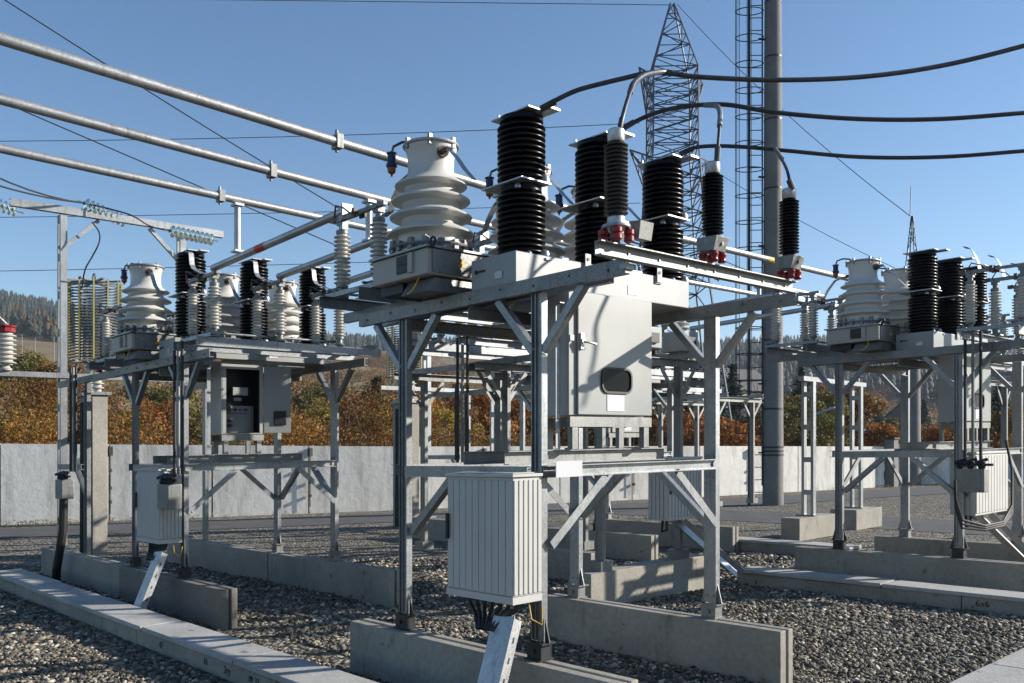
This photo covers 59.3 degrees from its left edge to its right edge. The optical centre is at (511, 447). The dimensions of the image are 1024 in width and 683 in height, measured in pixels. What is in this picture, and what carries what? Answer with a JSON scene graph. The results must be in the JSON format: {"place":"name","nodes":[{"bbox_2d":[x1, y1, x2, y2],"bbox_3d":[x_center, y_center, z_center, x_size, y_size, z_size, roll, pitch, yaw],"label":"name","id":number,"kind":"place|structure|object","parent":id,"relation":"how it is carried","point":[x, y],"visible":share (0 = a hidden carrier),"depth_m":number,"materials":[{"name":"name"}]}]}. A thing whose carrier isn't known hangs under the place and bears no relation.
{"place":"outdoors","nodes":[
{"label":"outdoors","id":0,"kind":"place"},
{"bbox_2d":[0,368,800,506],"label":"thicket","id":1,"kind":"object","parent":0,"point":[314,439],"depth_m":32.13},
{"bbox_2d":[0,334,938,476],"bbox_3d":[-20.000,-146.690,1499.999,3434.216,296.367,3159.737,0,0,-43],"label":"hills","id":2,"kind":"structure","parent":0,"point":[46,347],"depth_m":458.61,"materials":[{"name":"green plant"}]},
{"bbox_2d":[0,351,51,423],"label":"broadleaf tree","id":3,"kind":"object","parent":2,"relation":"on","point":[31,364],"visible":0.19,"depth_m":83.63,"materials":[{"name":"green plant"}]},
{"bbox_2d":[18,359,84,438],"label":"broadleaf tree","id":4,"kind":"object","parent":2,"relation":"on","point":[47,366],"visible":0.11,"depth_m":69.07,"materials":[{"name":"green plant"}]},
{"bbox_2d":[112,397,192,444],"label":"broadleaf tree","id":5,"kind":"object","parent":2,"relation":"on","point":[163,411],"visible":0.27,"depth_m":45.62,"materials":[{"name":"orange plant"}]},
{"bbox_2d":[110,381,201,444],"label":"broadleaf tree","id":6,"kind":"object","parent":2,"relation":"on","point":[162,393],"visible":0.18,"depth_m":74.64,"materials":[{"name":"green plant"}]},
{"bbox_2d":[431,406,484,444],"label":"broadleaf tree","id":7,"kind":"object","parent":2,"relation":"on","point":[447,417],"visible":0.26,"depth_m":45.27,"materials":[{"name":"green plant"}]},
{"bbox_2d":[435,388,518,445],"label":"broadleaf tree","id":8,"kind":"object","parent":2,"relation":"on","point":[480,401],"visible":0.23,"depth_m":53.86,"materials":[{"name":"orange plant"}]},
{"bbox_2d":[0,289,1023,416],"bbox_3d":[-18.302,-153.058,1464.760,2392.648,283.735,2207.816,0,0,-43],"label":"forest","id":9,"kind":"object","parent":2,"relation":"on","point":[30,315],"visible":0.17,"depth_m":680.58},
{"bbox_2d":[2,339,1023,452],"bbox_3d":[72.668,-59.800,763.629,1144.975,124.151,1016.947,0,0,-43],"label":"hillside scrub","id":10,"kind":"object","parent":2,"relation":"on","point":[370,374],"visible":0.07,"depth_m":350.82,"materials":[{"name":"orange plant"}]},
{"bbox_2d":[631,409,703,445],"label":"broadleaf tree","id":11,"kind":"object","parent":2,"relation":"on","point":[688,423],"visible":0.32,"depth_m":55.63,"materials":[{"name":"orange plant"}]},
{"bbox_2d":[720,416,760,445],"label":"broadleaf tree","id":12,"kind":"object","parent":2,"relation":"on","point":[725,435],"visible":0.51,"depth_m":52.95,"materials":[{"name":"brown plant"}]},
{"bbox_2d":[755,398,848,445],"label":"broadleaf tree","id":13,"kind":"object","parent":2,"relation":"on","point":[791,417],"visible":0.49,"depth_m":56.97,"materials":[{"name":"green plant"}]},
{"bbox_2d":[783,389,865,445],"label":"broadleaf tree","id":14,"kind":"object","parent":2,"relation":"on","point":[829,400],"visible":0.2,"depth_m":65.14,"materials":[{"name":"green plant"}]},
{"bbox_2d":[816,386,891,445],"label":"broadleaf tree","id":15,"kind":"object","parent":2,"relation":"on","point":[870,405],"visible":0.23,"depth_m":68.26,"materials":[{"name":"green plant"}]},
{"bbox_2d":[854,423,899,446],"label":"broadleaf tree","id":16,"kind":"object","parent":2,"relation":"on","point":[886,431],"visible":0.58,"depth_m":61.31,"materials":[{"name":"orange plant"}]},
{"bbox_2d":[949,405,1023,454],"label":"broadleaf tree","id":17,"kind":"object","parent":2,"relation":"on","point":[995,424],"visible":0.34,"depth_m":64.83,"materials":[{"name":"orange plant"}]},
{"bbox_2d":[0,550,1023,682],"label":"gravel","id":18,"kind":"structure","parent":0,"point":[272,605],"depth_m":9.20,"materials":[{"name":"stone"}]},
{"bbox_2d":[0,471,1023,682],"bbox_3d":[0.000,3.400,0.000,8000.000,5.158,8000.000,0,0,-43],"label":"ground","id":19,"kind":"structure","parent":0,"point":[370,540],"depth_m":18.59,"materials":[{"name":"gravel"}]},
{"bbox_2d":[52,471,73,580],"bbox_3d":[-6.570,1.186,13.154,0.177,1.700,0.578,0,0,-43],"label":"drive box","id":20,"kind":"object","parent":19,"relation":"on","point":[64,488],"visible":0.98,"depth_m":13.09,"materials":[{"name":"black paint"}]},
{"bbox_2d":[77,393,83,552],"bbox_3d":[-8.106,0.555,17.273,0.400,3.188,0.360,0,0,-43],"label":"concrete post","id":21,"kind":"object","parent":19,"relation":"on","point":[80,395],"visible":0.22,"depth_m":17.11,"materials":[{"name":"grey concrete"}]},
{"bbox_2d":[41,547,129,596],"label":"foundation beam","id":22,"kind":"structure","parent":19,"relation":"on","point":[100,574],"depth_m":12.82,"materials":[{"name":"concrete"}]},
{"bbox_2d":[83,391,111,555],"bbox_3d":[-7.802,0.550,16.942,0.400,3.188,0.360,0,0,-43],"label":"concrete post","id":23,"kind":"object","parent":19,"relation":"on","point":[98,473],"visible":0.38,"depth_m":16.83,"materials":[{"name":"grey concrete"}]},
{"bbox_2d":[67,273,122,391],"bbox_3d":[-7.937,-2.174,17.089,0.980,2.272,0.980,0,0,25],"label":"line trap","id":24,"kind":"object","parent":23,"relation":"on","point":[86,296],"visible":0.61,"depth_m":16.79,"materials":[{"name":"beige metal"}]},
{"bbox_2d":[120,566,236,629],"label":"foundation beam","id":25,"kind":"structure","parent":19,"relation":"on","point":[213,605],"depth_m":10.27,"materials":[{"name":"concrete"}]},
{"bbox_2d":[115,348,367,578],"bbox_3d":[-3.595,0.214,11.823,2.220,2.693,2.990,0,0,-43],"label":"steel frame","id":26,"kind":"object","parent":25,"relation":"on","point":[334,392],"visible":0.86,"depth_m":11.76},
{"bbox_2d":[108,261,176,361],"bbox_3d":[-4.725,-1.744,11.589,0.682,1.294,1.266,0,0,-43],"label":"current transformer","id":27,"kind":"object","parent":26,"relation":"on","point":[143,332],"visible":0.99,"depth_m":11.35,"materials":[{"name":"white ceramic"}]},
{"bbox_2d":[135,468,182,560],"bbox_3d":[-4.194,0.785,10.674,0.306,1.090,0.739,0,0,-43],"label":"kiosk cabinet","id":28,"kind":"object","parent":26,"relation":"attached to","point":[158,530],"visible":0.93,"depth_m":10.50,"materials":[{"name":"grey"}]},
{"bbox_2d":[134,551,167,608],"bbox_3d":[-4.171,1.535,10.377,0.216,0.667,0.421,0,0,32],"label":"cable tray","id":29,"kind":"object","parent":28,"relation":"attached to","point":[148,585],"visible":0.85,"depth_m":10.33,"materials":[{"name":"silver metal"}]},
{"bbox_2d":[156,473,181,509],"bbox_3d":[-3.902,0.496,10.263,0.165,0.414,0.430,0,0,-43],"label":"drive box","id":30,"kind":"object","parent":26,"relation":"attached to","point":[169,493],"visible":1,"depth_m":10.18,"materials":[{"name":"grey paint"}]},
{"bbox_2d":[203,271,251,364],"bbox_3d":[-3.952,-1.758,12.300,0.682,1.294,1.266,0,0,-43],"label":"current transformer","id":31,"kind":"object","parent":26,"relation":"on","point":[230,317],"visible":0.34,"depth_m":12.08,"materials":[{"name":"white ceramic"}]},
{"bbox_2d":[159,249,330,366],"bbox_3d":[-3.395,-1.779,11.688,2.216,1.378,0.560,0,0,-43],"label":"circuit breaker","id":32,"kind":"object","parent":26,"relation":"on","point":[247,275],"visible":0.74,"depth_m":11.60,"materials":[{"name":"grey paint"}]},
{"bbox_2d":[207,363,290,454],"bbox_3d":[-3.389,-0.477,11.432,1.054,1.131,0.444,0,0,-43],"label":"control cabinet","id":33,"kind":"object","parent":26,"relation":"attached to","point":[234,399],"visible":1,"depth_m":11.48,"materials":[{"name":"metal"}]},
{"bbox_2d":[173,270,380,473],"bbox_3d":[-2.792,-0.875,10.966,2.440,2.372,0.820,0,0,-43],"label":"disconnector","id":34,"kind":"object","parent":26,"relation":"on","point":[278,347],"visible":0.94,"depth_m":10.57,"materials":[{"name":"metal"}]},
{"bbox_2d":[210,203,352,274],"bbox_3d":[-2.410,-2.052,9.074,0.110,0.255,2.783,0,0,-43],"label":"phase tube","id":35,"kind":"object","parent":34,"relation":"on","point":[292,233],"visible":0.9,"depth_m":8.83,"materials":[{"name":"metal"}]},
{"bbox_2d":[0,144,756,295],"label":"busbar tube","id":36,"kind":"object","parent":35,"relation":"attached to","point":[220,195],"visible":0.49,"depth_m":9.41,"materials":[{"name":"metal"}]},
{"bbox_2d":[276,231,389,282],"bbox_3d":[-1.814,-2.063,9.622,0.110,0.255,2.783,0,0,-43],"label":"phase tube","id":37,"kind":"object","parent":34,"relation":"on","point":[357,247],"visible":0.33,"depth_m":9.94,"materials":[{"name":"metal"}]},
{"bbox_2d":[0,93,824,298],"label":"busbar tube","id":38,"kind":"object","parent":37,"relation":"attached to","point":[271,170],"visible":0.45,"depth_m":8.05,"materials":[{"name":"metal"}]},
{"bbox_2d":[256,280,301,368],"bbox_3d":[-3.304,-1.769,12.896,0.682,1.294,1.266,0,0,-43],"label":"current transformer","id":39,"kind":"object","parent":26,"relation":"on","point":[292,320],"visible":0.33,"depth_m":12.68,"materials":[{"name":"white ceramic"}]},
{"bbox_2d":[0,569,377,682],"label":"cable trough","id":40,"kind":"object","parent":19,"relation":"on","point":[229,658],"visible":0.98,"depth_m":8.52,"materials":[{"name":"concrete"}]},
{"bbox_2d":[168,538,271,580],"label":"foundation beam","id":41,"kind":"structure","parent":19,"relation":"on","point":[244,561],"depth_m":14.14,"materials":[{"name":"concrete"}]},
{"bbox_2d":[0,198,223,554],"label":"portal","id":42,"kind":"object","parent":41,"relation":"on","point":[61,375],"visible":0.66,"depth_m":14.32,"materials":[{"name":"metal"}]},
{"bbox_2d":[0,317,16,370],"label":"post insulator","id":43,"kind":"object","parent":42,"relation":"on","point":[7,344],"visible":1,"depth_m":13.67,"materials":[{"name":"white ceramic"}]},
{"bbox_2d":[69,304,263,471],"bbox_3d":[-5.073,-0.834,13.445,2.440,2.383,1.679,0,0,-43],"label":"disconnector","id":44,"kind":"object","parent":42,"relation":"on","point":[108,360],"visible":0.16,"depth_m":12.68,"materials":[{"name":"metal"}]},
{"bbox_2d":[268,552,398,606],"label":"foundation beam","id":45,"kind":"structure","parent":19,"relation":"on","point":[377,585],"depth_m":11.71,"materials":[{"name":"concrete"}]},
{"bbox_2d":[390,401,398,526],"bbox_3d":[-2.749,0.459,22.202,0.400,3.188,0.360,0,0,-43],"label":"concrete post","id":46,"kind":"object","parent":19,"relation":"on","point":[395,478],"visible":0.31,"depth_m":22.05,"materials":[{"name":"grey concrete"}]},
{"bbox_2d":[412,400,419,516],"bbox_3d":[-2.444,0.453,21.871,0.400,3.188,0.360,0,0,-43],"label":"concrete post","id":47,"kind":"object","parent":19,"relation":"on","point":[415,457],"visible":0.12,"depth_m":21.79,"materials":[{"name":"grey concrete"}]},
{"bbox_2d":[412,517,447,540],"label":"foundation beam","id":48,"kind":"structure","parent":19,"relation":"on","point":[436,528],"depth_m":18.71,"materials":[{"name":"concrete"}]},
{"bbox_2d":[379,319,530,517],"bbox_3d":[-0.450,-1.228,18.848,3.900,5.470,2.850,0,0,-43],"label":"portal","id":49,"kind":"object","parent":48,"relation":"on","point":[426,363],"visible":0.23,"depth_m":19.25,"materials":[{"name":"metal"}]},
{"bbox_2d":[0,444,883,524],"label":"perimeter wall","id":50,"kind":"structure","parent":19,"relation":"on","point":[28,477],"depth_m":27.32,"materials":[{"name":"grey concrete"}]},
{"bbox_2d":[350,618,637,682],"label":"foundation beam","id":51,"kind":"structure","parent":19,"relation":"on","point":[384,651],"depth_m":6.93,"materials":[{"name":"concrete"}]},
{"bbox_2d":[359,239,804,662],"bbox_3d":[0.398,0.120,7.262,2.520,2.734,3.110,0,0,-43],"label":"steel frame","id":52,"kind":"object","parent":51,"relation":"on","point":[538,342],"visible":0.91,"depth_m":7.15,"materials":[{"name":"metal"}]},
{"bbox_2d":[319,200,530,328],"bbox_3d":[-0.517,-1.666,8.493,2.440,1.029,1.200,0,0,-43],"label":"disconnector","id":53,"kind":"object","parent":52,"relation":"on","point":[338,299],"visible":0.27,"depth_m":8.05,"materials":[{"name":"metal"}]},
{"bbox_2d":[0,32,883,289],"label":"busbar tube","id":54,"kind":"object","parent":53,"relation":"attached to","point":[337,141],"visible":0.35,"depth_m":7.04,"materials":[{"name":"metal"}]},
{"bbox_2d":[368,132,494,301],"bbox_3d":[-0.662,-1.817,7.174,0.682,1.294,1.266,0,0,-43],"label":"current transformer","id":55,"kind":"object","parent":52,"relation":"on","point":[432,255],"visible":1,"depth_m":6.94,"materials":[{"name":"ceramic"}]},
{"bbox_2d":[445,471,542,631],"bbox_3d":[-0.131,0.712,6.259,0.306,1.090,0.739,0,0,-43],"label":"kiosk cabinet","id":56,"kind":"object","parent":52,"relation":"attached to","point":[493,527],"visible":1,"depth_m":6.09,"materials":[{"name":"metal"}]},
{"bbox_2d":[477,615,521,682],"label":"cable tray","id":57,"kind":"object","parent":56,"relation":"attached to","point":[498,657],"visible":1,"depth_m":5.96,"materials":[{"name":"metal"}]},
{"bbox_2d":[476,164,573,312],"bbox_3d":[0.110,-1.831,7.885,0.682,1.294,1.266,0,0,-43],"label":"current transformer","id":58,"kind":"object","parent":52,"relation":"on","point":[551,234],"visible":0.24,"depth_m":7.75,"materials":[{"name":"beige paint"}]},
{"bbox_2d":[472,105,698,313],"bbox_3d":[0.667,-1.852,7.272,2.216,1.378,0.560,0,0,-43],"label":"circuit breaker","id":59,"kind":"object","parent":52,"relation":"on","point":[523,179],"visible":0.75,"depth_m":7.09,"materials":[{"name":"grey paint"}]},
{"bbox_2d":[555,185,640,263],"bbox_3d":[0.758,-1.842,8.481,0.682,1.294,1.266,0,0,-43],"label":"current transformer","id":60,"kind":"object","parent":52,"relation":"on","point":[569,237],"visible":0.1,"depth_m":8.41,"materials":[{"name":"ceramic"}]},
{"bbox_2d":[547,291,651,448],"bbox_3d":[0.664,-0.582,7.010,1.030,1.196,0.381,0,0,-43],"label":"control cabinet","id":61,"kind":"object","parent":52,"relation":"attached to","point":[599,365],"visible":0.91,"depth_m":6.86,"materials":[{"name":"metal"}]},
{"bbox_2d":[598,127,653,242],"bbox_3d":[0.687,-1.570,5.463,0.350,0.685,0.177,0,0,-43],"label":"surge arrester","id":62,"kind":"object","parent":52,"relation":"on","point":[616,180],"visible":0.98,"depth_m":5.37,"materials":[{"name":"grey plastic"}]},
{"bbox_2d":[539,43,1023,127],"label":"heavy cable","id":63,"kind":"object","parent":62,"relation":"attached to","point":[639,76],"visible":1,"depth_m":6.28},
{"bbox_2d":[696,160,729,263],"bbox_3d":[1.356,-1.583,6.076,0.156,0.684,0.164,0,0,-43],"label":"surge arrester","id":64,"kind":"object","parent":52,"relation":"on","point":[713,243],"visible":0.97,"depth_m":6.03,"materials":[{"name":"black plastic"}]},
{"bbox_2d":[623,102,1023,160],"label":"heavy cable","id":65,"kind":"object","parent":64,"relation":"attached to","point":[717,106],"visible":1,"depth_m":6.83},
{"bbox_2d":[774,187,804,279],"bbox_3d":[2.077,-1.596,6.739,0.156,0.684,0.164,0,0,-43],"label":"surge arrester","id":66,"kind":"object","parent":52,"relation":"on","point":[789,261],"visible":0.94,"depth_m":6.70,"materials":[{"name":"black plastic"}]},
{"bbox_2d":[679,144,1023,189],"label":"heavy cable","id":67,"kind":"object","parent":66,"relation":"attached to","point":[789,181],"visible":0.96,"depth_m":7.29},
{"bbox_2d":[547,548,594,580],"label":"foundation beam","id":68,"kind":"structure","parent":19,"relation":"on","point":[558,563],"depth_m":12.77,"materials":[{"name":"concrete"}]},
{"bbox_2d":[394,360,569,549],"bbox_3d":[-0.179,0.145,13.118,2.500,2.702,2.250,0,0,-43],"label":"support stand","id":69,"kind":"object","parent":68,"relation":"on","point":[423,376],"visible":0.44,"depth_m":13.17,"materials":[{"name":"metal"}]},
{"bbox_2d":[398,320,530,463],"bbox_3d":[-0.409,-0.963,12.688,2.420,2.462,0.849,0,0,-43],"label":"disconnector","id":70,"kind":"object","parent":69,"relation":"on","point":[439,346],"visible":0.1,"depth_m":12.28,"materials":[{"name":"metal"}]},
{"bbox_2d":[547,527,657,560],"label":"foundation beam","id":71,"kind":"structure","parent":19,"relation":"on","point":[634,546],"depth_m":14.95,"materials":[{"name":"concrete"}]},
{"bbox_2d":[511,380,703,530],"bbox_3d":[1.762,0.118,16.753,2.220,2.693,2.990,0,0,-43],"label":"steel frame","id":72,"kind":"object","parent":71,"relation":"on","point":[668,406],"visible":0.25,"depth_m":16.93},
{"bbox_2d":[583,554,703,602],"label":"foundation beam","id":73,"kind":"structure","parent":19,"relation":"on","point":[635,582],"depth_m":11.01,"materials":[{"name":"concrete"}]},
{"bbox_2d":[475,352,701,571],"bbox_3d":[1.036,0.123,11.723,2.500,2.702,2.250,0,0,-43],"label":"support stand","id":74,"kind":"object","parent":73,"relation":"on","point":[505,366],"visible":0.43,"depth_m":11.61,"materials":[{"name":"metal"}]},
{"bbox_2d":[456,323,530,462],"bbox_3d":[0.434,-0.978,11.698,2.420,2.462,0.849,0,0,-43],"label":"disconnector","id":75,"kind":"object","parent":74,"relation":"on","point":[467,341],"visible":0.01,"depth_m":11.17,"materials":[{"name":"metal"}]},
{"bbox_2d":[648,456,702,532],"bbox_3d":[2.095,0.594,11.517,0.728,0.956,0.354,0,0,-43],"label":"kiosk cabinet","id":76,"kind":"object","parent":74,"relation":"attached to","point":[665,504],"visible":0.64,"depth_m":11.31,"materials":[{"name":"grey metal"}]},
{"bbox_2d":[670,519,744,577],"bbox_3d":[2.504,1.281,11.524,0.925,0.762,0.182,0,0,-5],"label":"cable tray","id":77,"kind":"object","parent":76,"relation":"attached to","point":[695,535],"visible":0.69,"depth_m":11.48,"materials":[{"name":"metal"}]},
{"bbox_2d":[663,300,697,352],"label":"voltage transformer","id":78,"kind":"object","parent":74,"relation":"on","point":[672,343],"visible":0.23,"depth_m":11.56,"materials":[{"name":"grey paint"}]},
{"bbox_2d":[547,593,792,682],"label":"foundation beam","id":79,"kind":"structure","parent":19,"relation":"on","point":[751,652],"depth_m":7.72,"materials":[{"name":"concrete"}]},
{"bbox_2d":[606,519,738,551],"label":"foundation beam","id":80,"kind":"structure","parent":19,"relation":"on","point":[729,538],"depth_m":16.87,"materials":[{"name":"concrete"}]},
{"bbox_2d":[625,2,731,445],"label":"lattice pylon","id":81,"kind":"object","parent":19,"relation":"on","point":[696,92],"visible":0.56,"depth_m":59.24,"materials":[{"name":"metal"}]},
{"bbox_2d":[652,393,763,505],"bbox_3d":[4.801,0.055,22.253,2.500,2.702,2.250,0,0,-43],"label":"support stand","id":82,"kind":"object","parent":19,"relation":"on","point":[752,400],"visible":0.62,"depth_m":22.16,"materials":[{"name":"metal"}]},
{"bbox_2d":[735,0,783,505],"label":"concrete mast","id":83,"kind":"object","parent":19,"relation":"on","point":[771,453],"visible":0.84,"depth_m":27.24,"materials":[{"name":"grey concrete"}]},
{"bbox_2d":[739,537,861,554],"bbox_3d":[4.470,1.770,15.765,0.422,0.343,3.238,0,0,-43],"label":"cable trough","id":84,"kind":"object","parent":19,"relation":"on","point":[777,546],"visible":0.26,"depth_m":15.45,"materials":[{"name":"concrete"}]},
{"bbox_2d":[781,506,881,540],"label":"foundation beam","id":85,"kind":"structure","parent":19,"relation":"on","point":[798,528],"depth_m":18.00,"materials":[{"name":"concrete"}]},
{"bbox_2d":[796,351,867,516],"bbox_3d":[6.747,-0.370,18.880,0.428,3.476,3.318,0,0,42],"label":"battened support","id":86,"kind":"object","parent":85,"relation":"on","point":[805,426],"visible":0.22,"depth_m":18.00,"materials":[{"name":"metal"}]},
{"bbox_2d":[737,566,1023,615],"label":"cable trough","id":87,"kind":"object","parent":19,"relation":"on","point":[963,597],"visible":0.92,"depth_m":10.69,"materials":[{"name":"concrete"}]},
{"bbox_2d":[795,546,1023,591],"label":"foundation beam","id":88,"kind":"structure","parent":19,"relation":"on","point":[988,574],"depth_m":11.43,"materials":[{"name":"concrete"}]},
{"bbox_2d":[797,339,1023,558],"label":"steel frame","id":89,"kind":"object","parent":88,"relation":"on","point":[902,368],"visible":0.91,"depth_m":12.30,"materials":[{"name":"metal"}]},
{"bbox_2d":[765,291,897,367],"bbox_3d":[4.840,-1.763,13.422,2.440,1.029,1.200,0,0,-43],"label":"disconnector","id":90,"kind":"object","parent":89,"relation":"on","point":[809,317],"visible":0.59,"depth_m":13.00,"materials":[{"name":"metal"}]},
{"bbox_2d":[817,256,905,352],"bbox_3d":[4.695,-1.913,12.103,0.682,1.294,1.266,0,0,-43],"label":"current transformer","id":91,"kind":"object","parent":89,"relation":"on","point":[864,326],"visible":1,"depth_m":11.89,"materials":[{"name":"beige"}]},
{"bbox_2d":[879,266,939,343],"bbox_3d":[5.468,-1.927,12.814,0.682,1.294,1.266,0,0,-43],"label":"current transformer","id":92,"kind":"object","parent":89,"relation":"on","point":[897,307],"visible":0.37,"depth_m":12.59,"materials":[{"name":"beige"}]},
{"bbox_2d":[896,248,995,356],"bbox_3d":[6.026,-1.948,12.407,2.216,1.378,0.560,0,0,-43],"label":"circuit breaker","id":93,"kind":"object","parent":89,"relation":"on","point":[930,309],"visible":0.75,"depth_m":11.87,"materials":[{"name":"ceramic"}]},
{"bbox_2d":[938,352,990,440],"bbox_3d":[6.021,-0.679,11.940,1.030,1.196,0.381,0,0,-43],"label":"control cabinet","id":94,"kind":"object","parent":89,"relation":"attached to","point":[946,396],"visible":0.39,"depth_m":11.77,"materials":[{"name":"metal"}]},
{"bbox_2d":[950,451,1007,526],"bbox_3d":[6.034,0.523,11.608,1.108,0.962,0.354,0,0,-43],"label":"kiosk cabinet","id":95,"kind":"object","parent":89,"relation":"attached to","point":[994,499],"visible":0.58,"depth_m":11.44,"materials":[{"name":"metal"}]},
{"bbox_2d":[953,440,1013,530],"bbox_3d":[5.690,0.444,10.721,1.255,1.078,0.230,0,0,-36],"label":"looped cable","id":96,"kind":"object","parent":95,"relation":"hanging from","point":[994,525],"visible":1,"depth_m":10.59,"materials":[{"name":"black rubber"}]},
{"bbox_2d":[974,513,1023,561],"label":"cable tray","id":97,"kind":"object","parent":95,"relation":"attached to","point":[1008,544],"visible":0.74,"depth_m":11.62,"materials":[{"name":"metal"}]},
{"bbox_2d":[957,263,1023,459],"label":"disconnector","id":98,"kind":"object","parent":89,"relation":"on","point":[969,333],"visible":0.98,"depth_m":10.79,"materials":[{"name":"metal"}]},
{"bbox_2d":[954,458,993,492],"bbox_3d":[5.486,0.327,10.694,0.165,0.414,0.430,0,0,-43],"label":"drive box","id":99,"kind":"object","parent":98,"relation":"attached to","point":[970,478],"visible":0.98,"depth_m":10.64,"materials":[{"name":"grey paint"}]},
{"bbox_2d":[905,216,920,484],"bbox_3d":[16.968,-3.958,38.169,0.720,11.719,0.720,0,0,-43],"label":"lightning mast","id":100,"kind":"object","parent":19,"relation":"on","point":[915,420],"visible":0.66,"depth_m":37.87,"materials":[{"name":"metal"}]},
{"bbox_2d":[874,535,1023,561],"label":"foundation beam","id":101,"kind":"structure","parent":19,"relation":"on","point":[1000,551],"depth_m":13.22,"materials":[{"name":"concrete"}]},
{"bbox_2d":[899,454,1023,484],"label":"perimeter wall","id":102,"kind":"structure","parent":19,"relation":"on","point":[941,470],"depth_m":38.38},
{"bbox_2d":[950,648,1023,682],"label":"cable trough","id":103,"kind":"object","parent":19,"relation":"on","point":[1008,668],"visible":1,"depth_m":6.88,"materials":[{"name":"concrete"}]},
{"bbox_2d":[967,370,1023,520],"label":"support stand","id":104,"kind":"object","parent":19,"relation":"on","point":[1003,396],"visible":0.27,"depth_m":17.33,"materials":[{"name":"metal"}]},
{"bbox_2d":[0,483,1023,537],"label":"road","id":105,"kind":"structure","parent":0,"point":[193,525],"depth_m":24.93,"materials":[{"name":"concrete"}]},
{"bbox_2d":[0,0,1023,342],"label":"sky","id":106,"kind":"structure","parent":0,"point":[408,67],"materials":[{"name":"blue"}]},
{"bbox_2d":[547,503,1023,535],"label":"path","id":107,"kind":"structure","parent":0,"point":[930,525],"depth_m":21.58,"materials":[{"name":"concrete"}]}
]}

